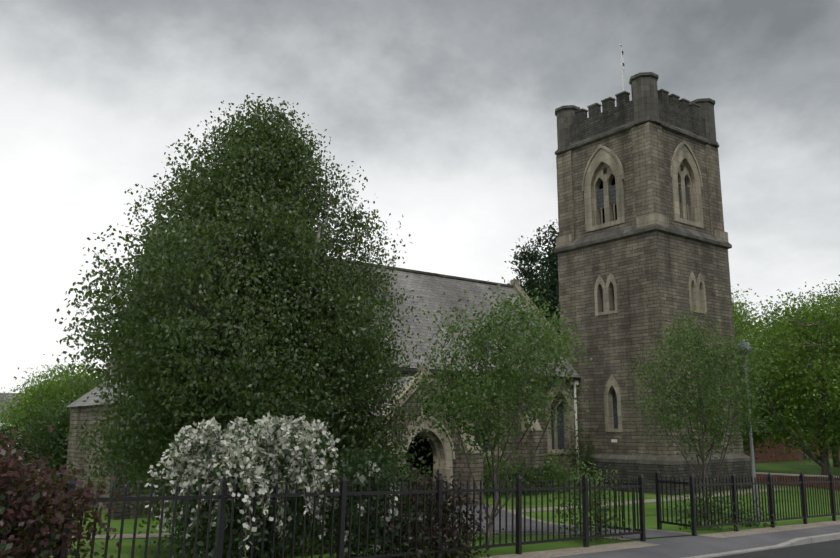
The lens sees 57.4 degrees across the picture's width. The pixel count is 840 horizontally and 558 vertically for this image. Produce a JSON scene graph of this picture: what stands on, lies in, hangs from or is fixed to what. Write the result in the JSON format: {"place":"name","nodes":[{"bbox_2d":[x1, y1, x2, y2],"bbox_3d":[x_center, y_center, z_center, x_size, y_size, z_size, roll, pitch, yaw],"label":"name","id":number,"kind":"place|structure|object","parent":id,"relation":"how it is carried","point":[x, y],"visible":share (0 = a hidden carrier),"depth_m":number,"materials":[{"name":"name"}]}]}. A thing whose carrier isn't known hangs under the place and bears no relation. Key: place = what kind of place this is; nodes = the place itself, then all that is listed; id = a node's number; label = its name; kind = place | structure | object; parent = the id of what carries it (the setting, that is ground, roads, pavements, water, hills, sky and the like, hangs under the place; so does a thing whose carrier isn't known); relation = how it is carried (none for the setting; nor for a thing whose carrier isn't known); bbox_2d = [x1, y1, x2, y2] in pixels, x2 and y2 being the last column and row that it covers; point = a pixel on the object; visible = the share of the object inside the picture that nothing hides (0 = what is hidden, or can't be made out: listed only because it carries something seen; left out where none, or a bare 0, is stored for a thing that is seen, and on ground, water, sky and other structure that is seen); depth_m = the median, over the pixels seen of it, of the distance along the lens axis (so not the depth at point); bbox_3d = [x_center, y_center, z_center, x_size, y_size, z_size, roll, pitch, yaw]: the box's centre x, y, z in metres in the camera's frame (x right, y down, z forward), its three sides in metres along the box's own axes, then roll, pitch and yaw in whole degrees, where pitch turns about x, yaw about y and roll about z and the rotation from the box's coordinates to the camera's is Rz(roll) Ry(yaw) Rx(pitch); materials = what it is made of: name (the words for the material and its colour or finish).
{"place":"outdoors","nodes":[
{"label":"outdoors","id":0,"kind":"place"},
{"bbox_2d":[72,527,300,538],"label":"footpath","id":1,"kind":"structure","parent":0,"point":[137,535],"depth_m":17.91,"materials":[{"name":"grey concrete"}]},
{"bbox_2d":[0,470,839,557],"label":"fence","id":2,"kind":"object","parent":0,"point":[805,539],"depth_m":13.18,"materials":[{"name":"metal"}]},
{"bbox_2d":[0,0,839,403],"label":"sky","id":3,"kind":"structure","parent":0,"point":[446,108],"materials":[{"name":"grey"}]},
{"bbox_2d":[18,453,839,557],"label":"churchyard lawn","id":4,"kind":"structure","parent":0,"point":[794,467],"depth_m":20.17,"materials":[{"name":"green plant"}]},
{"bbox_2d":[0,393,22,446],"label":"house","id":5,"kind":"structure","parent":4,"relation":"on","point":[4,399],"depth_m":59.39,"materials":[{"name":"stone"}]},
{"bbox_2d":[0,421,47,467],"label":"hedge bush leaves","id":6,"kind":"object","parent":4,"relation":"on","point":[21,444],"visible":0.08,"depth_m":30.26,"materials":[{"name":"green plant"}]},
{"bbox_2d":[8,458,57,490],"bbox_3d":[-15.130,6.976,27.036,5.017,1.483,5.497,8,-14,-37],"label":"shrub","id":7,"kind":"object","parent":4,"relation":"on","point":[34,474],"depth_m":27.64,"materials":[{"name":"green plant"}]},
{"bbox_2d":[9,396,77,491],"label":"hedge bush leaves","id":8,"kind":"object","parent":4,"relation":"on","point":[58,425],"visible":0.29,"depth_m":31.77,"materials":[{"name":"green plant"}]},
{"bbox_2d":[30,406,67,487],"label":"hedge bush leaves","id":9,"kind":"object","parent":4,"relation":"on","point":[65,452],"visible":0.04,"depth_m":32.28,"materials":[{"name":"green plant"}]},
{"bbox_2d":[0,362,101,431],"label":"tree","id":10,"kind":"object","parent":4,"relation":"on","point":[45,387],"depth_m":52.40,"materials":[{"name":"green plant"}]},
{"bbox_2d":[0,449,101,557],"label":"red photinia leaves","id":11,"kind":"object","parent":4,"relation":"on","point":[52,536],"visible":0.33,"depth_m":7.74,"materials":[{"name":"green plant"}]},
{"bbox_2d":[0,354,109,449],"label":"tree","id":12,"kind":"object","parent":4,"relation":"on","point":[44,393],"depth_m":44.77,"materials":[{"name":"green plant"}]},
{"bbox_2d":[0,415,121,557],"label":"red photinia leaves","id":13,"kind":"object","parent":4,"relation":"on","point":[20,475],"visible":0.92,"depth_m":7.84,"materials":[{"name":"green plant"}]},
{"bbox_2d":[70,367,105,408],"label":"tree","id":14,"kind":"object","parent":4,"relation":"on","point":[85,387],"depth_m":46.24,"materials":[{"name":"green plant"}]},
{"bbox_2d":[53,93,434,557],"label":"tree","id":15,"kind":"object","parent":4,"relation":"on","point":[148,403],"depth_m":14.69,"materials":[{"name":"green plant"}]},
{"bbox_2d":[144,412,343,557],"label":"spirea shrub","id":16,"kind":"object","parent":4,"relation":"on","point":[254,447],"depth_m":9.95,"materials":[{"name":"white plant"}]},
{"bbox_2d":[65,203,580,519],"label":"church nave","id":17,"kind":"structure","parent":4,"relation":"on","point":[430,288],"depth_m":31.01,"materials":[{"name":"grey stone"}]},
{"bbox_2d":[296,455,418,538],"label":"green shrub leaves","id":18,"kind":"object","parent":4,"relation":"on","point":[348,510],"visible":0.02,"depth_m":18.28,"materials":[{"name":"green plant"}]},
{"bbox_2d":[286,440,434,557],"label":"rose shrub","id":19,"kind":"object","parent":4,"relation":"on","point":[357,462],"depth_m":11.19,"materials":[{"name":"green plant"}]},
{"bbox_2d":[331,418,413,517],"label":"green shrub leaves","id":20,"kind":"object","parent":4,"relation":"on","point":[383,459],"visible":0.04,"depth_m":21.66,"materials":[{"name":"green plant"}]},
{"bbox_2d":[325,452,458,552],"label":"green shrub leaves","id":21,"kind":"object","parent":4,"relation":"on","point":[402,466],"visible":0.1,"depth_m":14.62,"materials":[{"name":"green plant"}]},
{"bbox_2d":[349,365,482,505],"bbox_3d":[-0.463,5.223,25.669,4.060,4.540,3.090,8,-14,-37],"label":"church porch","id":22,"kind":"object","parent":4,"relation":"on","point":[443,453],"visible":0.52,"depth_m":25.28,"materials":[{"name":"grey stone"}]},
{"bbox_2d":[335,460,503,557],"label":"purple shrub leaves","id":23,"kind":"object","parent":4,"relation":"on","point":[449,531],"visible":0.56,"depth_m":11.56,"materials":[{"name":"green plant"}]},
{"bbox_2d":[372,277,599,544],"bbox_3d":[1.488,2.411,14.483,4.284,4.900,4.100,8,-14,-37],"label":"young tree","id":24,"kind":"object","parent":4,"relation":"on","point":[510,374],"depth_m":14.08,"materials":[{"name":"green plant"}]},
{"bbox_2d":[482,449,527,496],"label":"shrub leaves","id":25,"kind":"object","parent":4,"relation":"on","point":[501,475],"visible":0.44,"depth_m":28.52,"materials":[{"name":"green plant"}]},
{"bbox_2d":[504,236,549,310],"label":"tree","id":26,"kind":"object","parent":4,"relation":"on","point":[523,255],"depth_m":50.13,"materials":[{"name":"green plant"}]},
{"bbox_2d":[502,457,557,494],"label":"shrub leaves","id":27,"kind":"object","parent":4,"relation":"on","point":[528,476],"visible":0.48,"depth_m":29.29,"materials":[{"name":"green plant"}]},
{"bbox_2d":[525,219,559,332],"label":"tree","id":28,"kind":"object","parent":4,"relation":"on","point":[550,284],"depth_m":46.67,"materials":[{"name":"green plant"}]},
{"bbox_2d":[527,450,577,492],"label":"shrub leaves","id":29,"kind":"object","parent":4,"relation":"on","point":[551,470],"visible":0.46,"depth_m":30.29,"materials":[{"name":"green plant"}]},
{"bbox_2d":[560,422,599,485],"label":"shrub leaves","id":30,"kind":"object","parent":4,"relation":"on","point":[582,458],"visible":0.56,"depth_m":32.17,"materials":[{"name":"green plant"}]},
{"bbox_2d":[545,459,632,543],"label":"shrub leaves","id":31,"kind":"object","parent":4,"relation":"on","point":[592,501],"visible":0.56,"depth_m":14.38,"materials":[{"name":"green plant"}]},
{"bbox_2d":[507,488,788,512],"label":"footpath","id":32,"kind":"structure","parent":4,"relation":"on","point":[612,504],"depth_m":26.51,"materials":[{"name":"grey concrete"}]},
{"bbox_2d":[616,305,785,519],"bbox_3d":[7.483,3.466,20.219,3.545,5.599,4.389,8,-14,-37],"label":"young tree","id":33,"kind":"object","parent":4,"relation":"on","point":[715,406],"depth_m":20.21,"materials":[{"name":"green plant"}]},
{"bbox_2d":[665,475,755,530],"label":"shrub leaves","id":34,"kind":"object","parent":4,"relation":"on","point":[688,512],"visible":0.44,"depth_m":17.02,"materials":[{"name":"green plant"}]},
{"bbox_2d":[736,340,759,520],"bbox_3d":[8.633,3.919,20.082,0.400,4.674,0.400,8,-14,-37],"label":"street lamp","id":35,"kind":"object","parent":4,"relation":"on","point":[753,471],"visible":0.5,"depth_m":19.97,"materials":[{"name":"metal"}]},
{"bbox_2d":[722,491,777,526],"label":"shrub leaves","id":36,"kind":"object","parent":4,"relation":"on","point":[764,524],"visible":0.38,"depth_m":18.01,"materials":[{"name":"green plant"}]},
{"bbox_2d":[732,284,774,451],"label":"tree","id":37,"kind":"object","parent":4,"relation":"on","point":[745,306],"depth_m":47.22,"materials":[{"name":"green plant"}]},
{"bbox_2d":[731,288,828,459],"bbox_3d":[16.820,5.583,41.485,9.123,9.808,10.004,8,-14,-37],"label":"tree","id":38,"kind":"object","parent":4,"relation":"on","point":[736,309],"depth_m":39.93,"materials":[{"name":"green plant"}]},
{"bbox_2d":[733,281,839,475],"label":"tree","id":39,"kind":"object","parent":4,"relation":"on","point":[834,327],"depth_m":35.15,"materials":[{"name":"green plant"}]},
{"bbox_2d":[743,407,839,462],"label":"brick hall","id":40,"kind":"structure","parent":4,"relation":"on","point":[763,457],"depth_m":56.51,"materials":[{"name":"brick"}]},
{"bbox_2d":[751,472,839,490],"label":"footpath","id":41,"kind":"structure","parent":4,"relation":"on","point":[760,474],"depth_m":33.27,"materials":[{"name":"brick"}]},
{"bbox_2d":[764,274,839,450],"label":"tree","id":42,"kind":"object","parent":4,"relation":"on","point":[833,297],"depth_m":43.08,"materials":[{"name":"green plant"}]},
{"bbox_2d":[764,291,839,466],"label":"tree","id":43,"kind":"object","parent":4,"relation":"on","point":[797,337],"depth_m":49.80,"materials":[{"name":"green plant"}]},
{"bbox_2d":[433,505,691,538],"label":"church path","id":44,"kind":"structure","parent":0,"point":[652,533],"depth_m":19.15,"materials":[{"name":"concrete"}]},
{"bbox_2d":[450,504,700,539],"bbox_3d":[2.852,6.265,20.279,5.621,0.437,10.757,8,-14,-37],"label":"path edging","id":45,"kind":"object","parent":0,"point":[619,538],"visible":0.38,"depth_m":16.67,"materials":[{"name":"grey concrete"}]},
{"bbox_2d":[553,43,751,495],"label":"church tower","id":46,"kind":"structure","parent":0,"point":[642,243],"depth_m":32.62,"materials":[{"name":"stone"}]},
{"bbox_2d":[622,51,623,72],"bbox_3d":[10.131,-10.810,38.207,0.070,1.240,0.214,-9,-14,39],"label":"flag","id":47,"kind":"object","parent":46,"relation":"attached to","point":[623,61],"visible":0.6,"depth_m":38.17,"materials":[{"name":"white fabric"}]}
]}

